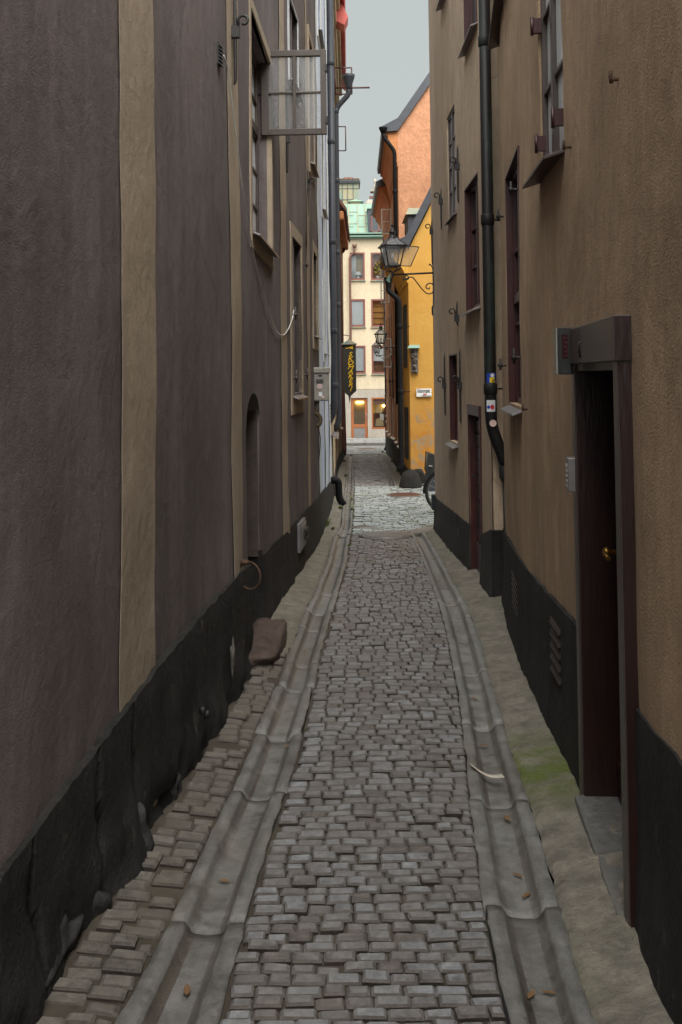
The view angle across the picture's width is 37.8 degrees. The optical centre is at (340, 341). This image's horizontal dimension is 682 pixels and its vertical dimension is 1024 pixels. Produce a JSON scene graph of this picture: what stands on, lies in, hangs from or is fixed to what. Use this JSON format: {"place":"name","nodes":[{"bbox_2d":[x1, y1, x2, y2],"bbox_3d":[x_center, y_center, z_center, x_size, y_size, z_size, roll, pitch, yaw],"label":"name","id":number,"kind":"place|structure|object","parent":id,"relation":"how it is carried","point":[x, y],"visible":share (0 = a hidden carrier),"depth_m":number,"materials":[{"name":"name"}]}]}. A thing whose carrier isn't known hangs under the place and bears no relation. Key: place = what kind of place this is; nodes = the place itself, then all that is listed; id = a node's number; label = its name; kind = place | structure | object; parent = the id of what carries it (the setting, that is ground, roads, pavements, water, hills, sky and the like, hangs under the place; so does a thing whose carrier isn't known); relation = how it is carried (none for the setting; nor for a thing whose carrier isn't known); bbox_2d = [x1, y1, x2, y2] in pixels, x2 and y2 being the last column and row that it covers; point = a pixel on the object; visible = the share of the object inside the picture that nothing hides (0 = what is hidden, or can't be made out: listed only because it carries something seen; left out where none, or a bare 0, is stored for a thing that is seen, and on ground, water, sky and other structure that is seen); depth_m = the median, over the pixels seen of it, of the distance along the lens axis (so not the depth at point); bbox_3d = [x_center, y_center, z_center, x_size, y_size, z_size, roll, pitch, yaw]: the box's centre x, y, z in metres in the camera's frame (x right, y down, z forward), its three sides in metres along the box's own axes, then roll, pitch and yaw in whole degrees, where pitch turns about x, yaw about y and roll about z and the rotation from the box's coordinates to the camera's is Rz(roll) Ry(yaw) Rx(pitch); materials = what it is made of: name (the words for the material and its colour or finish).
{"place":"outdoors","nodes":[
{"label":"outdoors","id":0,"kind":"place"},
{"bbox_2d":[36,648,290,1023],"bbox_3d":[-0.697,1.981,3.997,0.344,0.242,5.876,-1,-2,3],"label":"side paving","id":1,"kind":"structure","parent":0,"point":[127,959],"depth_m":3.56,"materials":[{"name":"stone"}]},
{"bbox_2d":[346,438,385,454],"bbox_3d":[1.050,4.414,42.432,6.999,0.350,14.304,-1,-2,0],"label":"street","id":2,"kind":"structure","parent":0,"point":[378,449],"depth_m":41.32,"materials":[{"name":"grey stone"}]},
{"bbox_2d":[339,0,428,203],"label":"sky","id":3,"kind":"structure","parent":0,"point":[387,41],"materials":[{"name":"grey"}]},
{"bbox_2d":[295,455,558,1023],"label":"ground","id":4,"kind":"structure","parent":0,"point":[552,879],"depth_m":4.45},
{"bbox_2d":[0,0,333,1023],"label":"plaster house","id":5,"kind":"structure","parent":4,"relation":"on","point":[164,462],"depth_m":3.97,"materials":[{"name":"grey"}]},
{"bbox_2d":[240,559,260,589],"bbox_3d":[-0.579,1.468,6.264,0.181,0.192,0.057,-1,-2,23],"label":"tether ring","id":6,"kind":"object","parent":5,"relation":"attached to","point":[244,562],"visible":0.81,"depth_m":6.26,"materials":[{"name":"metal"}]},
{"bbox_2d":[223,55,293,334],"bbox_3d":[-0.592,-0.854,7.915,0.040,1.519,4.190,-1,-2,3],"label":"hanging cable","id":7,"kind":"object","parent":5,"relation":"hanging from","point":[244,198],"visible":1,"depth_m":6.59,"materials":[{"name":"white plastic"}]},
{"bbox_2d":[249,0,279,269],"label":"window","id":8,"kind":"structure","parent":5,"relation":"in","point":[265,250],"depth_m":8.41,"materials":[{"name":"brown paint"}]},
{"bbox_2d":[287,0,303,103],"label":"window","id":9,"kind":"structure","parent":5,"relation":"in","point":[289,2],"depth_m":10.26,"materials":[{"name":"brown paint"}]},
{"bbox_2d":[289,221,307,414],"bbox_3d":[-0.647,-0.216,10.406,0.568,1.925,1.112,-1,-2,0],"label":"window","id":10,"kind":"structure","parent":5,"relation":"in","point":[297,401],"depth_m":10.26,"materials":[{"name":"brown paint"}]},
{"bbox_2d":[292,0,324,49],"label":"window","id":11,"kind":"structure","parent":5,"relation":"in","point":[319,31],"depth_m":14.35,"materials":[{"name":"brown paint"}]},
{"bbox_2d":[307,24,319,186],"bbox_3d":[-0.547,-2.910,12.432,0.524,1.791,0.981,-1,-2,0],"label":"window","id":12,"kind":"structure","parent":5,"relation":"in","point":[313,171],"depth_m":12.33,"materials":[{"name":"brown paint"}]},
{"bbox_2d":[312,241,321,350],"bbox_3d":[-0.508,-0.567,12.658,0.516,1.339,0.968,-1,-2,0],"label":"window","id":13,"kind":"structure","parent":5,"relation":"in","point":[315,251],"depth_m":12.90,"materials":[{"name":"brown paint"}]},
{"bbox_2d":[315,401,322,427],"bbox_3d":[-0.308,0.892,12.378,0.159,0.354,0.053,-1,-2,0],"label":"cable conduit","id":14,"kind":"object","parent":5,"relation":"attached to","point":[320,418],"visible":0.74,"depth_m":12.36,"materials":[{"name":"metal"}]},
{"bbox_2d":[314,367,329,400],"bbox_3d":[-0.242,0.527,12.422,0.211,0.414,0.338,-1,-2,0],"label":"cable cabinet","id":15,"kind":"object","parent":5,"relation":"attached to","point":[321,383],"visible":0.98,"depth_m":12.27,"materials":[{"name":"grey metal"}]},
{"bbox_2d":[320,96,328,219],"bbox_3d":[-0.449,-2.729,15.140,0.492,1.830,1.068,-1,-2,0],"label":"window","id":16,"kind":"structure","parent":5,"relation":"in","point":[323,210],"depth_m":14.66,"materials":[{"name":"brown paint"}]},
{"bbox_2d":[322,270,329,362],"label":"window","id":17,"kind":"structure","parent":5,"relation":"in","point":[323,275],"depth_m":14.69,"materials":[{"name":"brown paint"}]},
{"bbox_2d":[326,0,337,422],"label":"downpipe","id":18,"kind":"object","parent":5,"relation":"attached to","point":[331,179],"visible":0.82,"depth_m":17.75,"materials":[{"name":"metal"}]},
{"bbox_2d":[331,477,345,505],"bbox_3d":[-0.046,2.602,17.270,0.280,0.526,0.124,-1,-2,0],"label":"downpipe","id":19,"kind":"object","parent":5,"relation":"attached to","point":[337,481],"visible":0.96,"depth_m":17.22,"materials":[{"name":"black metal"}]},
{"bbox_2d":[115,534,350,1023],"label":"gutter","id":20,"kind":"object","parent":4,"relation":"on","point":[198,946],"visible":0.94,"depth_m":3.80,"materials":[{"name":"stone"}]},
{"bbox_2d":[183,983,190,994],"bbox_3d":[-0.462,1.941,2.985,0.022,0.006,0.063,5,-8,-7],"label":"dry leaf","id":21,"kind":"object","parent":20,"relation":"on","point":[186,990],"visible":1,"depth_m":2.99,"materials":[{"name":"brown plant"}]},
{"bbox_2d":[271,496,341,653],"bbox_3d":[-0.257,2.522,12.718,0.360,0.447,11.819,-1,-2,2],"label":"apron","id":22,"kind":"object","parent":4,"relation":"attached to","point":[293,606],"visible":0.55,"depth_m":9.53,"materials":[{"name":"grey concrete"}]},
{"bbox_2d":[249,617,286,665],"bbox_3d":[-0.537,2.141,7.044,0.291,0.198,1.130,-1,-2,0],"label":"stone","id":23,"kind":"object","parent":22,"relation":"on","point":[269,640],"visible":0.66,"depth_m":6.88,"materials":[{"name":"red stone"}]},
{"bbox_2d":[337,454,348,497],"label":"verge","id":24,"kind":"structure","parent":4,"relation":"attached to","point":[342,471],"depth_m":25.67,"materials":[{"name":"grey concrete"}]},
{"bbox_2d":[335,455,353,536],"bbox_3d":[0.213,3.339,24.239,0.234,0.762,21.713,-1,-2,1],"label":"gutter","id":25,"kind":"object","parent":4,"relation":"on","point":[346,523],"visible":0.94,"depth_m":17.92,"materials":[{"name":"stone"}]},
{"bbox_2d":[339,199,350,465],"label":"orange house","id":26,"kind":"structure","parent":4,"relation":"on","point":[344,233],"depth_m":30.93,"materials":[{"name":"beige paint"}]},
{"bbox_2d":[340,257,346,454],"bbox_3d":[0.011,0.449,31.503,0.270,6.281,0.155,-1,-2,0],"label":"downpipe","id":27,"kind":"object","parent":26,"relation":"attached to","point":[344,445],"visible":0.58,"depth_m":31.39,"materials":[{"name":"metal"}]},
{"bbox_2d":[331,0,369,495],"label":"beige house","id":28,"kind":"structure","parent":4,"relation":"on","point":[340,15],"depth_m":22.73,"materials":[{"name":"beige paint"}]},
{"bbox_2d":[334,73,354,431],"bbox_3d":[0.046,-1.764,19.674,0.539,7.081,0.260,-1,-2,0],"label":"downpipe","id":29,"kind":"object","parent":28,"relation":"attached to","point":[348,79],"visible":0.82,"depth_m":19.64,"materials":[{"name":"metal"}]},
{"bbox_2d":[341,335,356,401],"bbox_3d":[0.123,0.741,27.016,0.654,1.894,0.170,-1,-2,0],"label":"hanging sign","id":30,"kind":"object","parent":28,"relation":"attached to","point":[349,364],"visible":0.98,"depth_m":26.99,"materials":[{"name":"black metal"}]},
{"bbox_2d":[339,177,384,437],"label":"cream building","id":31,"kind":"structure","parent":4,"relation":"on","point":[367,305],"depth_m":50.12,"materials":[{"name":"paint"}]},
{"bbox_2d":[349,244,356,340],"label":"downpipe","id":32,"kind":"object","parent":31,"relation":"attached to","point":[350,319],"visible":0.69,"depth_m":49.89,"materials":[{"name":"beige metal"}]},
{"bbox_2d":[350,252,365,280],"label":"window","id":33,"kind":"structure","parent":31,"relation":"in","point":[358,258],"depth_m":50.35,"materials":[{"name":"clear glass"}]},
{"bbox_2d":[351,299,365,327],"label":"window","id":34,"kind":"structure","parent":31,"relation":"in","point":[357,305],"depth_m":50.15,"materials":[{"name":"white glass"}]},
{"bbox_2d":[351,398,367,437],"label":"door","id":35,"kind":"structure","parent":31,"relation":"in","point":[357,430],"depth_m":49.92,"materials":[{"name":"brown wood"}]},
{"bbox_2d":[356,346,365,374],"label":"window","id":36,"kind":"structure","parent":31,"relation":"in","point":[360,350],"depth_m":50.06,"materials":[{"name":"grey glass"}]},
{"bbox_2d":[370,252,382,280],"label":"window","id":37,"kind":"structure","parent":31,"relation":"in","point":[375,257],"depth_m":50.55,"materials":[{"name":"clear glass"}]},
{"bbox_2d":[374,262,379,277],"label":"potted plant","id":38,"kind":"object","parent":31,"relation":"in","point":[377,276],"visible":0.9,"depth_m":50.39,"materials":[{"name":"green plant"}]},
{"bbox_2d":[371,299,383,327],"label":"window","id":39,"kind":"structure","parent":31,"relation":"in","point":[377,308],"depth_m":50.47,"materials":[{"name":"brown wood"}]},
{"bbox_2d":[371,346,384,374],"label":"window","id":40,"kind":"structure","parent":31,"relation":"in","point":[377,362],"depth_m":50.09,"materials":[{"name":"grey glass"}]},
{"bbox_2d":[372,397,384,428],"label":"shop window","id":41,"kind":"structure","parent":31,"relation":"in","point":[381,400],"depth_m":50.01,"materials":[{"name":"brown wood"}]},
{"bbox_2d":[374,404,383,412],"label":"blouse","id":42,"kind":"object","parent":31,"relation":"hanging from","point":[379,408],"visible":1,"depth_m":50.27,"materials":[{"name":"beige fabric"}]},
{"bbox_2d":[375,418,383,426],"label":"skirt","id":43,"kind":"object","parent":31,"relation":"hanging from","point":[379,422],"visible":1,"depth_m":50.24,"materials":[{"name":"beige fabric"}]},
{"bbox_2d":[219,456,505,1023],"bbox_3d":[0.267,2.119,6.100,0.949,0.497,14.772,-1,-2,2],"label":"lane","id":44,"kind":"structure","parent":4,"relation":"attached to","point":[303,992],"depth_m":3.89,"materials":[{"name":"stone"}]},
{"bbox_2d":[361,531,410,540],"bbox_3d":[0.597,2.556,13.124,0.660,0.054,0.660,-1,-2,0],"label":"manhole cover","id":45,"kind":"object","parent":44,"relation":"on","point":[388,535],"visible":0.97,"depth_m":13.02,"materials":[{"name":"metal"}]},
{"bbox_2d":[347,442,384,445],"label":"kerb","id":46,"kind":"structure","parent":4,"relation":"on","point":[368,444],"depth_m":43.07,"materials":[{"name":"stone"}]},
{"bbox_2d":[354,454,387,486],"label":"lane","id":47,"kind":"structure","parent":4,"relation":"attached to","point":[365,466],"depth_m":25.97,"materials":[{"name":"grey stone"}]},
{"bbox_2d":[366,179,376,203],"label":"ornate gable house","id":48,"kind":"structure","parent":4,"relation":"on","point":[368,201],"depth_m":62.25,"materials":[{"name":"white paint"}]},
{"bbox_2d":[371,179,393,459],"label":"orange house","id":49,"kind":"structure","parent":4,"relation":"on","point":[381,200],"depth_m":33.04,"materials":[{"name":"paint"}]},
{"bbox_2d":[372,338,382,358],"bbox_3d":[1.361,0.302,36.026,0.464,0.898,0.317,0,-2,-12],"label":"wall lantern","id":50,"kind":"object","parent":49,"relation":"attached to","point":[376,349],"depth_m":35.99,"materials":[{"name":"metal"}]},
{"bbox_2d":[383,237,386,450],"bbox_3d":[1.576,-0.098,36.225,0.152,8.090,0.092,-1,-2,0],"label":"downpipe","id":51,"kind":"object","parent":49,"relation":"attached to","point":[385,354],"visible":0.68,"depth_m":36.18,"materials":[{"name":"metal"}]},
{"bbox_2d":[388,316,389,356],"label":"window","id":52,"kind":"structure","parent":49,"relation":"in","point":[389,316],"depth_m":33.29,"materials":[{"name":"paint"}]},
{"bbox_2d":[378,455,395,486],"bbox_3d":[1.250,3.580,28.079,0.189,0.537,14.010,-1,-2,1],"label":"gutter","id":53,"kind":"object","parent":4,"relation":"on","point":[390,480],"visible":0.91,"depth_m":25.32,"materials":[{"name":"stone"}]},
{"bbox_2d":[352,486,434,534],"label":"square","id":54,"kind":"structure","parent":4,"relation":"attached to","point":[376,509],"depth_m":16.45,"materials":[{"name":"grey stone"}]},
{"bbox_2d":[348,525,432,535],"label":"border stones","id":55,"kind":"object","parent":54,"relation":"on","point":[418,531],"visible":0.45,"depth_m":13.77,"materials":[{"name":"grey stone"}]},
{"bbox_2d":[349,486,431,532],"bbox_3d":[1.577,2.817,17.310,2.950,0.243,7.627,-1,-2,0],"label":"moss","id":56,"kind":"object","parent":54,"relation":"on","point":[389,511],"visible":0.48,"depth_m":16.40,"materials":[{"name":"green plant"}]},
{"bbox_2d":[386,492,422,497],"bbox_3d":[1.214,2.933,19.020,0.700,0.054,0.700,-1,-2,0],"label":"manhole cover","id":57,"kind":"object","parent":54,"relation":"on","point":[403,494],"visible":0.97,"depth_m":18.91,"materials":[{"name":"metal"}]},
{"bbox_2d":[399,469,421,488],"bbox_3d":[1.457,2.890,20.931,0.500,0.429,0.500,-1,-2,0],"label":"guard stone","id":58,"kind":"object","parent":54,"relation":"on","point":[410,478],"visible":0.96,"depth_m":20.77,"materials":[{"name":"grey stone"}]},
{"bbox_2d":[423,471,434,506],"bbox_3d":[2.197,2.211,15.832,1.800,1.052,0.579,-1,-2,0],"label":"bicycle","id":59,"kind":"object","parent":54,"relation":"on","point":[430,478],"visible":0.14,"depth_m":15.82,"materials":[{"name":"rubber"}]},
{"bbox_2d":[424,451,434,490],"bbox_3d":[2.139,2.600,20.052,0.920,0.771,0.537,-1,-2,0],"label":"cargo box","id":60,"kind":"object","parent":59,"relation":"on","point":[429,467],"visible":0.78,"depth_m":19.83,"materials":[{"name":"plastic"}]},
{"bbox_2d":[380,452,423,485],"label":"verge","id":61,"kind":"structure","parent":4,"relation":"attached to","point":[391,466],"depth_m":27.28,"materials":[{"name":"stone"}]},
{"bbox_2d":[377,73,430,466],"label":"orange house","id":62,"kind":"structure","parent":4,"relation":"on","point":[407,133],"depth_m":25.38,"materials":[{"name":"paint"}]},
{"bbox_2d":[374,323,394,354],"bbox_3d":[1.230,-0.003,27.543,0.591,1.029,0.334,0,-2,-12],"label":"wall lantern","id":63,"kind":"object","parent":62,"relation":"attached to","point":[384,335],"depth_m":27.50,"materials":[{"name":"metal"}]},
{"bbox_2d":[379,187,433,485],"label":"yellow house","id":64,"kind":"structure","parent":4,"relation":"on","point":[417,318],"depth_m":21.58,"materials":[{"name":"paint"}]},
{"bbox_2d":[379,126,397,403],"bbox_3d":[1.220,-1.930,25.082,0.450,7.002,0.220,-1,-2,0],"label":"downpipe","id":65,"kind":"object","parent":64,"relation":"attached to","point":[383,129],"visible":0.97,"depth_m":25.09,"materials":[{"name":"metal"}]},
{"bbox_2d":[384,277,410,471],"bbox_3d":[1.212,0.700,21.288,0.542,4.161,0.200,-1,-2,0],"label":"downpipe","id":66,"kind":"object","parent":64,"relation":"attached to","point":[400,326],"visible":0.99,"depth_m":21.25,"materials":[{"name":"black metal"}]},
{"bbox_2d":[407,345,419,372],"bbox_3d":[1.566,0.372,21.454,0.277,0.608,0.210,-1,-2,0],"label":"stone relief","id":67,"kind":"object","parent":64,"relation":"attached to","point":[414,358],"visible":1,"depth_m":21.45,"materials":[{"name":"grey stone"}]},
{"bbox_2d":[416,389,431,396],"bbox_3d":[1.790,1.099,21.482,0.326,0.172,0.025,-1,-2,0],"label":"street sign","id":68,"kind":"object","parent":64,"relation":"attached to","point":[423,393],"visible":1,"depth_m":21.47,"materials":[{"name":"white metal"}]},
{"bbox_2d":[426,528,493,604],"bbox_3d":[1.307,2.414,11.222,0.440,0.220,5.200,-1,-2,0],"label":"apron","id":69,"kind":"object","parent":4,"relation":"attached to","point":[466,582],"visible":0.51,"depth_m":9.98,"materials":[{"name":"grey concrete"}]},
{"bbox_2d":[425,0,503,596],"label":"plaster house","id":70,"kind":"structure","parent":4,"relation":"on","point":[468,527],"depth_m":10.60,"materials":[{"name":"plaster"},{"name":"paint"},{"name":"grey paint"}]},
{"bbox_2d":[378,224,433,302],"bbox_3d":[0.895,-1.038,13.594,0.777,1.157,0.399,-1,-2,0],"label":"wall lantern","id":71,"kind":"object","parent":70,"relation":"attached to","point":[401,244],"depth_m":13.57,"materials":[{"name":"metal"}]},
{"bbox_2d":[401,245,418,266],"bbox_3d":[0.928,-1.165,13.489,0.278,0.294,0.035,-1,-2,15],"label":"lamp door","id":72,"kind":"structure","parent":71,"relation":"in","point":[407,245],"depth_m":13.48,"materials":[{"name":"glass"}]},
{"bbox_2d":[431,494,435,514],"bbox_3d":[1.281,2.339,13.656,0.075,0.492,0.140,-1,-2,0],"label":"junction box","id":73,"kind":"object","parent":70,"relation":"attached to","point":[433,496],"visible":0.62,"depth_m":13.59,"materials":[{"name":"metal"}]},
{"bbox_2d":[432,305,434,422],"bbox_3d":[1.293,0.759,13.701,0.055,2.658,0.055,0,-2,-22],"label":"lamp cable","id":74,"kind":"object","parent":70,"relation":"attached to","point":[433,352],"visible":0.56,"depth_m":13.72,"materials":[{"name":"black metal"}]},
{"bbox_2d":[435,0,443,11],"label":"window","id":75,"kind":"structure","parent":70,"relation":"in","point":[440,2],"depth_m":12.07,"materials":[{"name":"paint"}]},
{"bbox_2d":[444,108,456,225],"bbox_3d":[1.410,-2.013,11.413,0.403,1.267,0.741,-1,-2,0],"label":"window","id":76,"kind":"structure","parent":70,"relation":"in","point":[451,120],"depth_m":11.41,"materials":[{"name":"grey paint"}]},
{"bbox_2d":[444,353,457,449],"bbox_3d":[1.478,0.673,11.428,0.523,1.066,0.749,-1,-2,0],"label":"window","id":77,"kind":"structure","parent":70,"relation":"in","point":[453,395],"depth_m":11.75,"materials":[{"name":"paint"}]},
{"bbox_2d":[458,0,477,58],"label":"window","id":78,"kind":"structure","parent":70,"relation":"in","point":[470,6],"depth_m":10.19,"materials":[{"name":"paint"}]},
{"bbox_2d":[459,172,479,316],"bbox_3d":[1.496,-0.940,9.895,0.539,1.324,1.001,-1,-2,0],"label":"window","id":79,"kind":"structure","parent":70,"relation":"in","point":[472,270],"depth_m":10.32,"materials":[{"name":"paint"}]},
{"bbox_2d":[471,417,492,572],"bbox_3d":[1.389,1.538,9.827,0.125,1.624,0.786,-1,-2,0],"label":"door","id":80,"kind":"structure","parent":70,"relation":"in","point":[477,542],"depth_m":10.06,"materials":[{"name":"grey paint"}]},
{"bbox_2d":[410,532,594,1023],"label":"gutter","id":81,"kind":"object","parent":4,"relation":"on","point":[530,943],"visible":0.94,"depth_m":3.81,"materials":[{"name":"stone"}]},
{"bbox_2d":[469,762,504,777],"bbox_3d":[0.674,2.004,4.639,0.042,0.025,0.237,1,-3,-42],"label":"paper strip","id":82,"kind":"object","parent":81,"relation":"on","point":[493,775],"visible":1,"depth_m":4.61,"materials":[{"name":"paper"}]},
{"bbox_2d":[527,989,534,998],"bbox_3d":[0.562,1.928,2.943,0.019,0.005,0.054,5,-4,31],"label":"dry leaf","id":83,"kind":"object","parent":81,"relation":"on","point":[530,993],"visible":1,"depth_m":2.94,"materials":[{"name":"brown plant"}]},
{"bbox_2d":[542,990,556,993],"bbox_3d":[0.616,1.928,2.952,0.048,0.005,0.017,-8,-11,23],"label":"dry leaf","id":84,"kind":"object","parent":81,"relation":"on","point":[549,991],"visible":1,"depth_m":2.95,"materials":[{"name":"brown plant"}]},
{"bbox_2d":[466,596,673,1023],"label":"apron","id":85,"kind":"object","parent":4,"relation":"attached to","point":[614,976],"visible":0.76,"depth_m":3.70,"materials":[{"name":"grey concrete"}]},
{"bbox_2d":[487,0,681,1023],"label":"plaster house","id":86,"kind":"structure","parent":4,"relation":"on","point":[590,132],"depth_m":4.01,"materials":[{"name":"paint"}]},
{"bbox_2d":[478,0,505,528],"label":"downpipe","id":87,"kind":"object","parent":86,"relation":"attached to","point":[488,219],"visible":0.8,"depth_m":8.62,"materials":[{"name":"black metal"}]},
{"bbox_2d":[487,0,502,50],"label":"window","id":88,"kind":"structure","parent":86,"relation":"in","point":[494,34],"depth_m":7.92,"materials":[{"name":"paint"}]},
{"bbox_2d":[500,146,521,415],"bbox_3d":[1.401,-0.384,6.978,0.624,1.759,1.141,-1,-2,0],"label":"window","id":89,"kind":"structure","parent":86,"relation":"in","point":[511,201],"depth_m":7.47,"materials":[{"name":"paint"}]},
{"bbox_2d":[522,0,564,188],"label":"window","id":90,"kind":"structure","parent":86,"relation":"in","point":[550,10],"depth_m":5.07,"materials":[{"name":"grey paint"}]},
{"bbox_2d":[553,327,573,373],"bbox_3d":[0.992,0.039,4.278,0.145,0.201,0.052,-1,-2,0],"label":"digital sign","id":91,"kind":"object","parent":86,"relation":"attached to","point":[562,365],"visible":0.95,"depth_m":4.26,"materials":[{"name":"grey metal"}]},
{"bbox_2d":[565,457,574,491],"bbox_3d":[1.001,0.577,4.331,0.046,0.149,0.058,-1,-2,5],"label":"keypad","id":92,"kind":"object","parent":86,"relation":"attached to","point":[570,474],"visible":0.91,"depth_m":4.30,"materials":[{"name":"metal"}]},
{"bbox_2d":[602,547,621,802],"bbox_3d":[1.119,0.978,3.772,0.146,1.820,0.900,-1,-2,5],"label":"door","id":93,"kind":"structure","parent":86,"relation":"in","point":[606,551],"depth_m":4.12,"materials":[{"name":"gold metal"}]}
]}

